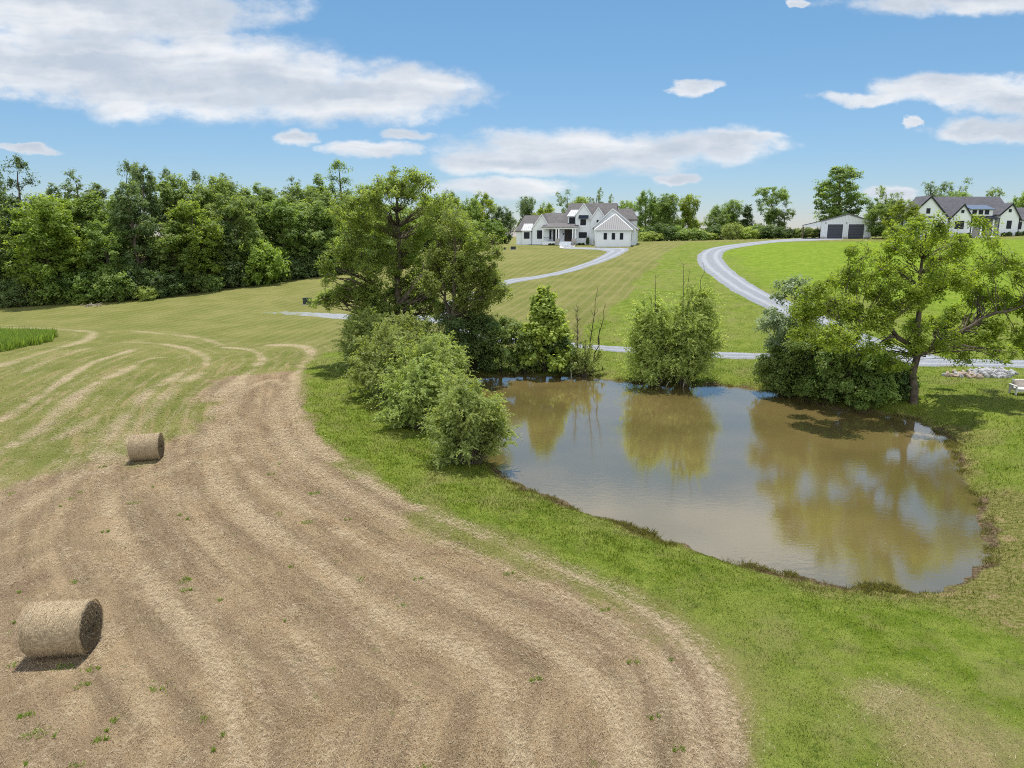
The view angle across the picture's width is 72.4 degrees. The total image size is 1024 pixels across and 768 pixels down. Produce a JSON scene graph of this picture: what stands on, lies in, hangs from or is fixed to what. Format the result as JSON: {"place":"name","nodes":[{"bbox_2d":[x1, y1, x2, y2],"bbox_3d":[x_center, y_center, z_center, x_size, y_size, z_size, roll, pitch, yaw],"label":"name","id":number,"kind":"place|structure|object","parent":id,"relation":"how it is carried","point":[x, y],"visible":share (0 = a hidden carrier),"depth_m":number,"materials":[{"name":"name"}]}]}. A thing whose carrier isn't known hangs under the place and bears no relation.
{"place":"outdoors","nodes":[
{"label":"outdoors","id":0,"kind":"place"},
{"bbox_2d":[0,326,58,351],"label":"tall grass","id":1,"kind":"structure","parent":0,"point":[12,338],"depth_m":70.73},
{"bbox_2d":[250,311,442,322],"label":"farm track","id":2,"kind":"structure","parent":0,"point":[333,316],"depth_m":90.31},
{"bbox_2d":[0,235,1023,767],"bbox_3d":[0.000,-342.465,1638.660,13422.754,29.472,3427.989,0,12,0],"label":"ground","id":3,"kind":"structure","parent":0,"point":[178,323],"depth_m":21.98,"materials":[{"name":"plant"}]},
{"bbox_2d":[0,213,15,290],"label":"tree","id":4,"kind":"object","parent":3,"relation":"on","point":[3,236],"visible":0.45,"depth_m":103.11,"materials":[{"name":"green plant"}]},
{"bbox_2d":[0,189,30,250],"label":"tree","id":5,"kind":"object","parent":3,"relation":"on","point":[5,201],"visible":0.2,"depth_m":106.51,"materials":[{"name":"green plant"}]},
{"bbox_2d":[0,273,39,307],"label":"bush","id":6,"kind":"object","parent":3,"relation":"on","point":[13,294],"visible":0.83,"depth_m":100.77,"materials":[{"name":"green plant"}]},
{"bbox_2d":[0,154,41,234],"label":"tree","id":7,"kind":"object","parent":3,"relation":"on","point":[18,162],"visible":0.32,"depth_m":112.47,"materials":[{"name":"green plant"}]},
{"bbox_2d":[0,235,51,281],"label":"tree","id":8,"kind":"object","parent":3,"relation":"on","point":[9,253],"visible":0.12,"depth_m":103.08,"materials":[{"name":"green plant"}]},
{"bbox_2d":[0,190,88,299],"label":"tree","id":9,"kind":"object","parent":3,"relation":"on","point":[44,226],"visible":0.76,"depth_m":101.12,"materials":[{"name":"green plant"}]},
{"bbox_2d":[22,267,73,304],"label":"bush","id":10,"kind":"object","parent":3,"relation":"on","point":[47,286],"visible":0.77,"depth_m":101.52,"materials":[{"name":"green plant"}]},
{"bbox_2d":[0,598,125,685],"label":"hay bale","id":11,"kind":"object","parent":3,"relation":"on","point":[64,628],"visible":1,"depth_m":18.14,"materials":[{"name":"plant"}]},
{"bbox_2d":[39,230,98,288],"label":"tree","id":12,"kind":"object","parent":3,"relation":"on","point":[63,265],"visible":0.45,"depth_m":103.91,"materials":[{"name":"green plant"}]},
{"bbox_2d":[52,196,89,258],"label":"tree","id":13,"kind":"object","parent":3,"relation":"on","point":[67,203],"visible":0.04,"depth_m":109.38,"materials":[{"name":"green plant"}]},
{"bbox_2d":[55,267,93,303],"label":"bush","id":14,"kind":"object","parent":3,"relation":"on","point":[67,284],"visible":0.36,"depth_m":102.92,"materials":[{"name":"green plant"}]},
{"bbox_2d":[59,167,100,201],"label":"tree","id":15,"kind":"object","parent":3,"relation":"on","point":[67,195],"visible":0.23,"depth_m":115.16,"materials":[{"name":"green plant"}]},
{"bbox_2d":[64,268,117,303],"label":"bush","id":16,"kind":"object","parent":3,"relation":"on","point":[83,284],"visible":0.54,"depth_m":102.41,"materials":[{"name":"green plant"}]},
{"bbox_2d":[65,191,119,269],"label":"tree","id":17,"kind":"object","parent":3,"relation":"on","point":[80,211],"visible":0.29,"depth_m":108.94,"materials":[{"name":"green plant"}]},
{"bbox_2d":[75,219,141,298],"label":"tree","id":18,"kind":"object","parent":3,"relation":"on","point":[95,237],"visible":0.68,"depth_m":104.83,"materials":[{"name":"green plant"}]},
{"bbox_2d":[76,193,143,268],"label":"tree","id":19,"kind":"object","parent":3,"relation":"on","point":[101,214],"visible":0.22,"depth_m":109.47,"materials":[{"name":"green plant"}]},
{"bbox_2d":[86,263,138,301],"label":"bush","id":20,"kind":"object","parent":3,"relation":"on","point":[108,280],"visible":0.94,"depth_m":103.28,"materials":[{"name":"green plant"}]},
{"bbox_2d":[106,181,159,275],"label":"tree","id":21,"kind":"object","parent":3,"relation":"on","point":[121,216],"visible":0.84,"depth_m":107.45,"materials":[{"name":"green plant"}]},
{"bbox_2d":[115,263,156,299],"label":"bush","id":22,"kind":"object","parent":3,"relation":"on","point":[144,282],"visible":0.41,"depth_m":105.77,"materials":[{"name":"green plant"}]},
{"bbox_2d":[129,286,159,300],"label":"bush","id":23,"kind":"object","parent":3,"relation":"on","point":[148,294],"visible":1,"depth_m":104.80,"materials":[{"name":"green plant"}]},
{"bbox_2d":[124,162,167,271],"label":"tree","id":24,"kind":"object","parent":3,"relation":"on","point":[154,205],"visible":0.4,"depth_m":112.23,"materials":[{"name":"green plant"}]},
{"bbox_2d":[123,432,175,466],"bbox_3d":[-17.957,3.023,34.540,2.387,1.360,3.267,-3,13,-13],"label":"hay bale","id":25,"kind":"object","parent":3,"relation":"on","point":[148,447],"visible":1,"depth_m":33.89,"materials":[{"name":"plant"}]},
{"bbox_2d":[138,270,171,298],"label":"bush","id":26,"kind":"object","parent":3,"relation":"on","point":[160,288],"visible":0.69,"depth_m":106.72,"materials":[{"name":"green plant"}]},
{"bbox_2d":[148,268,193,296],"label":"bush","id":27,"kind":"object","parent":3,"relation":"on","point":[177,286],"visible":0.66,"depth_m":109.28,"materials":[{"name":"green plant"}]},
{"bbox_2d":[143,219,201,283],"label":"tree","id":28,"kind":"object","parent":3,"relation":"on","point":[172,230],"visible":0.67,"depth_m":110.26,"materials":[{"name":"green plant"}]},
{"bbox_2d":[154,173,201,272],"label":"tree","id":29,"kind":"object","parent":3,"relation":"on","point":[165,194],"visible":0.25,"depth_m":116.39,"materials":[{"name":"green plant"}]},
{"bbox_2d":[163,199,228,277],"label":"tree","id":30,"kind":"object","parent":3,"relation":"on","point":[205,225],"visible":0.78,"depth_m":112.52,"materials":[{"name":"green plant"}]},
{"bbox_2d":[170,177,223,252],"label":"tree","id":31,"kind":"object","parent":3,"relation":"on","point":[199,192],"visible":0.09,"depth_m":120.60,"materials":[{"name":"green plant"}]},
{"bbox_2d":[180,273,216,292],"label":"bush","id":32,"kind":"object","parent":3,"relation":"on","point":[199,288],"visible":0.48,"depth_m":112.38,"materials":[{"name":"green plant"}]},
{"bbox_2d":[190,272,225,291],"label":"bush","id":33,"kind":"object","parent":3,"relation":"on","point":[210,280],"visible":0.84,"depth_m":113.17,"materials":[{"name":"green plant"}]},
{"bbox_2d":[194,174,248,283],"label":"tree","id":34,"kind":"object","parent":3,"relation":"on","point":[219,187],"visible":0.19,"depth_m":123.43,"materials":[{"name":"green plant"}]},
{"bbox_2d":[199,219,249,286],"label":"tree","id":35,"kind":"object","parent":3,"relation":"on","point":[229,229],"visible":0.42,"depth_m":116.83,"materials":[{"name":"green plant"}]},
{"bbox_2d":[208,257,250,287],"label":"bush","id":36,"kind":"object","parent":3,"relation":"on","point":[236,277],"visible":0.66,"depth_m":117.67,"materials":[{"name":"green plant"}]},
{"bbox_2d":[202,191,260,285],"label":"tree","id":37,"kind":"object","parent":3,"relation":"on","point":[244,223],"visible":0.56,"depth_m":119.88,"materials":[{"name":"green plant"}]},
{"bbox_2d":[230,184,281,248],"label":"tree","id":38,"kind":"object","parent":3,"relation":"on","point":[255,204],"visible":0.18,"depth_m":128.43,"materials":[{"name":"green plant"}]},
{"bbox_2d":[236,237,290,285],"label":"bush","id":39,"kind":"object","parent":3,"relation":"on","point":[268,258],"visible":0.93,"depth_m":120.13,"materials":[{"name":"green plant"}]},
{"bbox_2d":[252,185,293,247],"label":"tree","id":40,"kind":"object","parent":3,"relation":"on","point":[264,192],"visible":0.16,"depth_m":132.63,"materials":[{"name":"green plant"}]},
{"bbox_2d":[253,196,313,271],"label":"tree","id":41,"kind":"object","parent":3,"relation":"on","point":[278,206],"visible":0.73,"depth_m":128.06,"materials":[{"name":"green plant"}]},
{"bbox_2d":[277,256,309,280],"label":"bush","id":42,"kind":"object","parent":3,"relation":"on","point":[295,272],"visible":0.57,"depth_m":128.02,"materials":[{"name":"green plant"}]},
{"bbox_2d":[282,182,323,249],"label":"tree","id":43,"kind":"object","parent":3,"relation":"on","point":[292,198],"visible":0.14,"depth_m":137.96,"materials":[{"name":"green plant"}]},
{"bbox_2d":[290,251,322,277],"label":"bush","id":44,"kind":"object","parent":3,"relation":"on","point":[310,271],"visible":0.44,"depth_m":130.69,"materials":[{"name":"green plant"}]},
{"bbox_2d":[278,199,342,269],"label":"tree","id":45,"kind":"object","parent":3,"relation":"on","point":[312,216],"visible":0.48,"depth_m":131.38,"materials":[{"name":"green plant"}]},
{"bbox_2d":[305,172,336,211],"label":"tree","id":46,"kind":"object","parent":3,"relation":"on","point":[318,181],"visible":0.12,"depth_m":147.31,"materials":[{"name":"green plant"}]},
{"bbox_2d":[296,189,349,248],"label":"tree","id":47,"kind":"object","parent":3,"relation":"on","point":[325,197],"visible":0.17,"depth_m":138.59,"materials":[{"name":"green plant"}]},
{"bbox_2d":[307,216,360,256],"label":"tree","id":48,"kind":"object","parent":3,"relation":"on","point":[324,239],"visible":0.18,"depth_m":133.05,"materials":[{"name":"green plant"}]},
{"bbox_2d":[323,159,355,204],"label":"tree","id":49,"kind":"object","parent":3,"relation":"on","point":[335,165],"visible":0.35,"depth_m":146.17,"materials":[{"name":"green plant"}]},
{"bbox_2d":[1,463,684,767],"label":"weed tufts","id":50,"kind":"object","parent":3,"relation":"on","point":[202,718],"visible":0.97,"depth_m":17.38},
{"bbox_2d":[329,305,392,376],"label":"willow","id":51,"kind":"object","parent":3,"relation":"on","point":[356,329],"visible":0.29,"depth_m":54.60,"materials":[{"name":"green plant"}]},
{"bbox_2d":[336,317,425,400],"bbox_3d":[-8.363,-1.576,46.375,6.898,5.796,6.453,0,12,0],"label":"willow","id":52,"kind":"object","parent":3,"relation":"on","point":[367,351],"visible":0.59,"depth_m":45.84,"materials":[{"name":"green plant"}]},
{"bbox_2d":[355,305,435,378],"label":"willow","id":53,"kind":"object","parent":3,"relation":"on","point":[413,328],"visible":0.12,"depth_m":50.97,"materials":[{"name":"green plant"}]},
{"bbox_2d":[306,164,495,331],"bbox_3d":[-8.595,-9.705,58.654,16.655,16.753,10.548,2,13,11],"label":"tall tree","id":54,"kind":"object","parent":3,"relation":"on","point":[400,228],"visible":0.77,"depth_m":57.54,"materials":[{"name":"green plant"}]},
{"bbox_2d":[370,351,451,431],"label":"willow","id":55,"kind":"object","parent":3,"relation":"on","point":[415,395],"visible":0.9,"depth_m":39.48,"materials":[{"name":"green plant"}]},
{"bbox_2d":[357,328,465,409],"bbox_3d":[-5.859,-0.766,44.445,6.645,5.516,5.912,4,13,17],"label":"willow","id":56,"kind":"object","parent":3,"relation":"on","point":[425,345],"visible":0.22,"depth_m":43.54,"materials":[{"name":"green plant"}]},
{"bbox_2d":[410,313,474,367],"bbox_3d":[-5.517,-2.933,55.000,5.750,5.388,5.216,11,16,41],"label":"thicket","id":57,"kind":"object","parent":3,"relation":"on","point":[453,322],"visible":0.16,"depth_m":54.04,"materials":[{"name":"green plant"}]},
{"bbox_2d":[415,330,478,386],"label":"willow","id":58,"kind":"object","parent":3,"relation":"on","point":[461,360],"visible":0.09,"depth_m":49.32,"materials":[{"name":"green plant"}]},
{"bbox_2d":[407,204,515,351],"bbox_3d":[-3.485,-7.097,55.226,9.291,13.600,7.054,-10,16,-38],"label":"leaning tree","id":59,"kind":"object","parent":3,"relation":"on","point":[489,283],"visible":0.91,"depth_m":54.00,"materials":[{"name":"green plant"}]},
{"bbox_2d":[416,369,522,474],"bbox_3d":[-2.357,1.661,34.596,5.223,5.063,5.288,-7,14,-31],"label":"willow","id":60,"kind":"object","parent":3,"relation":"on","point":[470,426],"visible":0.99,"depth_m":33.66,"materials":[{"name":"green plant"}]},
{"bbox_2d":[456,195,485,232],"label":"tree","id":61,"kind":"object","parent":3,"relation":"on","point":[472,207],"visible":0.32,"depth_m":169.96,"materials":[{"name":"green plant"}]},
{"bbox_2d":[442,310,500,373],"bbox_3d":[-3.112,-3.263,56.771,5.228,5.668,5.894,0,12,0],"label":"thicket","id":62,"kind":"object","parent":3,"relation":"on","point":[479,328],"visible":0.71,"depth_m":55.32,"materials":[{"name":"green plant"}]},
{"bbox_2d":[466,191,501,230],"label":"tree","id":63,"kind":"object","parent":3,"relation":"on","point":[488,202],"visible":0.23,"depth_m":175.24,"materials":[{"name":"green plant"}]},
{"bbox_2d":[480,218,507,243],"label":"tree","id":64,"kind":"object","parent":3,"relation":"on","point":[496,227],"visible":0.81,"depth_m":167.24,"materials":[{"name":"green plant"}]},
{"bbox_2d":[479,311,523,371],"bbox_3d":[-0.769,-3.184,56.972,3.998,5.449,4.972,0,12,0],"label":"thicket","id":65,"kind":"object","parent":3,"relation":"on","point":[502,328],"visible":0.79,"depth_m":55.92,"materials":[{"name":"green plant"}]},
{"bbox_2d":[490,206,516,241],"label":"tree","id":66,"kind":"object","parent":3,"relation":"on","point":[509,223],"visible":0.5,"depth_m":172.77,"materials":[{"name":"green plant"}]},
{"bbox_2d":[0,383,1020,767],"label":"loose straw","id":67,"kind":"object","parent":3,"relation":"on","point":[720,693],"visible":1,"depth_m":20.16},
{"bbox_2d":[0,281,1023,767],"bbox_3d":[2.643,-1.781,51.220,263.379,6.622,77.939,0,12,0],"label":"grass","id":68,"kind":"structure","parent":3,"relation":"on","point":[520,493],"depth_m":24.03,"materials":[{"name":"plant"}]},
{"bbox_2d":[514,196,535,229],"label":"tree","id":69,"kind":"object","parent":3,"relation":"on","point":[527,207],"visible":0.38,"depth_m":185.43,"materials":[{"name":"green plant"}]},
{"bbox_2d":[503,327,547,374],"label":"bush","id":70,"kind":"object","parent":3,"relation":"on","point":[537,365],"visible":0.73,"depth_m":56.27,"materials":[{"name":"green plant"}]},
{"bbox_2d":[513,284,577,372],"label":"sycamore","id":71,"kind":"object","parent":3,"relation":"on","point":[546,324],"visible":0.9,"depth_m":55.85,"materials":[{"name":"green plant"}]},
{"bbox_2d":[544,336,578,374],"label":"bush","id":72,"kind":"object","parent":3,"relation":"on","point":[565,342],"visible":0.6,"depth_m":56.18,"materials":[{"name":"green plant"}]},
{"bbox_2d":[515,203,639,246],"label":"farmhouse","id":73,"kind":"object","parent":3,"relation":"on","point":[606,224],"visible":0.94,"depth_m":151.12,"materials":[{"name":"white paint"}]},
{"bbox_2d":[566,338,607,377],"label":"willow shrub","id":74,"kind":"object","parent":3,"relation":"on","point":[580,362],"visible":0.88,"depth_m":55.90,"materials":[{"name":"green plant"}]},
{"bbox_2d":[634,190,661,230],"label":"tree","id":75,"kind":"object","parent":3,"relation":"on","point":[644,200],"visible":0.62,"depth_m":181.19,"materials":[{"name":"green plant"}]},
{"bbox_2d":[610,276,691,389],"bbox_3d":[10.673,-4.146,52.727,6.395,9.113,6.782,0,12,0],"label":"willow","id":76,"kind":"object","parent":3,"relation":"on","point":[646,337],"visible":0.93,"depth_m":52.02,"materials":[{"name":"green leaf"},{"name":"bark"}]},
{"bbox_2d":[644,222,679,240],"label":"bush","id":77,"kind":"object","parent":3,"relation":"on","point":[665,231],"visible":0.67,"depth_m":171.17,"materials":[{"name":"green plant"}]},
{"bbox_2d":[650,192,688,231],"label":"tree","id":78,"kind":"object","parent":3,"relation":"on","point":[668,211],"visible":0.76,"depth_m":181.44,"materials":[{"name":"green plant"}]},
{"bbox_2d":[676,193,703,240],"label":"tree","id":79,"kind":"object","parent":3,"relation":"on","point":[684,209],"visible":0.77,"depth_m":183.77,"materials":[{"name":"green plant"}]},
{"bbox_2d":[651,263,730,390],"bbox_3d":[13.335,-4.540,52.751,7.005,9.854,6.871,-3,13,-13],"label":"willow","id":80,"kind":"object","parent":3,"relation":"on","point":[695,338],"visible":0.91,"depth_m":51.63,"materials":[{"name":"green leaf"},{"name":"bark"}]},
{"bbox_2d":[675,228,708,240],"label":"bush","id":81,"kind":"object","parent":3,"relation":"on","point":[693,233],"visible":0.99,"depth_m":169.11,"materials":[{"name":"green plant"}]},
{"bbox_2d":[701,203,732,235],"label":"tree","id":82,"kind":"object","parent":3,"relation":"on","point":[718,217],"visible":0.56,"depth_m":183.55,"materials":[{"name":"green plant"}]},
{"bbox_2d":[720,198,744,227],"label":"tree","id":83,"kind":"object","parent":3,"relation":"on","point":[734,218],"visible":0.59,"depth_m":186.11,"materials":[{"name":"green plant"}]},
{"bbox_2d":[720,222,745,239],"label":"bush","id":84,"kind":"object","parent":3,"relation":"on","point":[732,232],"visible":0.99,"depth_m":169.37,"materials":[{"name":"green plant"}]},
{"bbox_2d":[461,371,1008,598],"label":"bank weeds","id":85,"kind":"object","parent":3,"relation":"on","point":[869,586],"visible":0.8,"depth_m":27.58,"materials":[{"name":"plant"}]},
{"bbox_2d":[737,204,755,228],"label":"tree","id":86,"kind":"object","parent":3,"relation":"on","point":[748,216],"visible":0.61,"depth_m":182.33,"materials":[{"name":"green plant"}]},
{"bbox_2d":[755,224,787,238],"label":"bush","id":87,"kind":"object","parent":3,"relation":"on","point":[765,233],"visible":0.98,"depth_m":168.86,"materials":[{"name":"green plant"}]},
{"bbox_2d":[752,186,791,226],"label":"tree","id":88,"kind":"object","parent":3,"relation":"on","point":[782,195],"visible":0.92,"depth_m":177.33,"materials":[{"name":"green plant"}]},
{"bbox_2d":[750,340,809,398],"bbox_3d":[19.273,-0.941,50.224,4.320,4.434,4.380,0,12,0],"label":"bush","id":89,"kind":"object","parent":3,"relation":"on","point":[762,365],"visible":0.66,"depth_m":49.45,"materials":[{"name":"green plant"}]},
{"bbox_2d":[770,207,796,238],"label":"tree","id":90,"kind":"object","parent":3,"relation":"on","point":[782,215],"visible":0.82,"depth_m":176.12,"materials":[{"name":"green plant"}]},
{"bbox_2d":[753,273,816,386],"bbox_3d":[19.691,-3.402,50.102,4.912,8.992,4.731,0,12,0],"label":"silver tree","id":91,"kind":"object","parent":3,"relation":"on","point":[773,319],"visible":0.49,"depth_m":49.25,"materials":[{"name":"green plant"}]},
{"bbox_2d":[769,324,849,401],"bbox_3d":[20.790,-1.391,48.325,5.556,5.853,4.798,0,12,0],"label":"bush","id":92,"kind":"object","parent":3,"relation":"on","point":[797,348],"visible":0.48,"depth_m":48.00,"materials":[{"name":"green plant"}]},
{"bbox_2d":[697,238,943,360],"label":"gravel lane","id":93,"kind":"structure","parent":3,"relation":"on","point":[713,264],"depth_m":88.25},
{"bbox_2d":[792,311,875,403],"bbox_3d":[21.484,-1.858,46.930,5.185,7.021,5.571,0,12,0],"label":"bush","id":94,"kind":"object","parent":3,"relation":"on","point":[833,368],"visible":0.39,"depth_m":46.03,"materials":[{"name":"green plant"}]},
{"bbox_2d":[802,213,872,238],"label":"barn","id":95,"kind":"structure","parent":3,"relation":"on","point":[848,226],"depth_m":149.55,"materials":[{"name":"white metal"}]},
{"bbox_2d":[810,164,871,221],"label":"tree","id":96,"kind":"object","parent":3,"relation":"on","point":[831,188],"visible":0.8,"depth_m":164.78,"materials":[{"name":"green plant"}]},
{"bbox_2d":[814,340,895,406],"bbox_3d":[22.443,-0.501,45.972,4.702,4.901,4.333,0,12,0],"label":"bush","id":97,"kind":"object","parent":3,"relation":"on","point":[845,387],"visible":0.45,"depth_m":45.24,"materials":[{"name":"green plant"}]},
{"bbox_2d":[842,384,883,411],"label":"bush","id":98,"kind":"object","parent":3,"relation":"on","point":[855,396],"visible":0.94,"depth_m":44.88,"materials":[{"name":"green plant"}]},
{"bbox_2d":[843,345,902,404],"bbox_3d":[23.558,-0.367,46.001,4.028,4.246,3.753,7,14,29],"label":"bush","id":99,"kind":"object","parent":3,"relation":"on","point":[888,393],"visible":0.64,"depth_m":45.00,"materials":[{"name":"green plant"}]},
{"bbox_2d":[862,196,897,238],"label":"tree","id":100,"kind":"object","parent":3,"relation":"on","point":[881,209],"visible":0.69,"depth_m":145.51,"materials":[{"name":"green plant"}]},
{"bbox_2d":[782,210,1023,403],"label":"spreading tree","id":101,"kind":"object","parent":3,"relation":"on","point":[920,295],"visible":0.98,"depth_m":43.27,"materials":[{"name":"green plant"}]},
{"bbox_2d":[880,199,925,237],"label":"tree","id":102,"kind":"object","parent":3,"relation":"on","point":[899,208],"visible":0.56,"depth_m":133.32,"materials":[{"name":"green plant"}]},
{"bbox_2d":[884,360,921,399],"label":"bush","id":103,"kind":"object","parent":3,"relation":"on","point":[904,378],"visible":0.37,"depth_m":45.65,"materials":[{"name":"green plant"}]},
{"bbox_2d":[893,195,1023,239],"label":"black trimmed house","id":104,"kind":"structure","parent":3,"relation":"on","point":[997,209],"depth_m":138.12,"materials":[{"name":"white paint"}]},
{"bbox_2d":[0,0,1023,236],"label":"sky","id":105,"kind":"structure","parent":0,"point":[718,101],"materials":[{"name":"blue"}]},
{"bbox_2d":[441,375,988,592],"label":"pond water","id":106,"kind":"structure","parent":0,"point":[778,482],"depth_m":33.84,"materials":[{"name":"liquid"}]},
{"bbox_2d":[444,245,1023,367],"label":"gravel driveway","id":107,"kind":"structure","parent":0,"point":[611,253],"depth_m":63.84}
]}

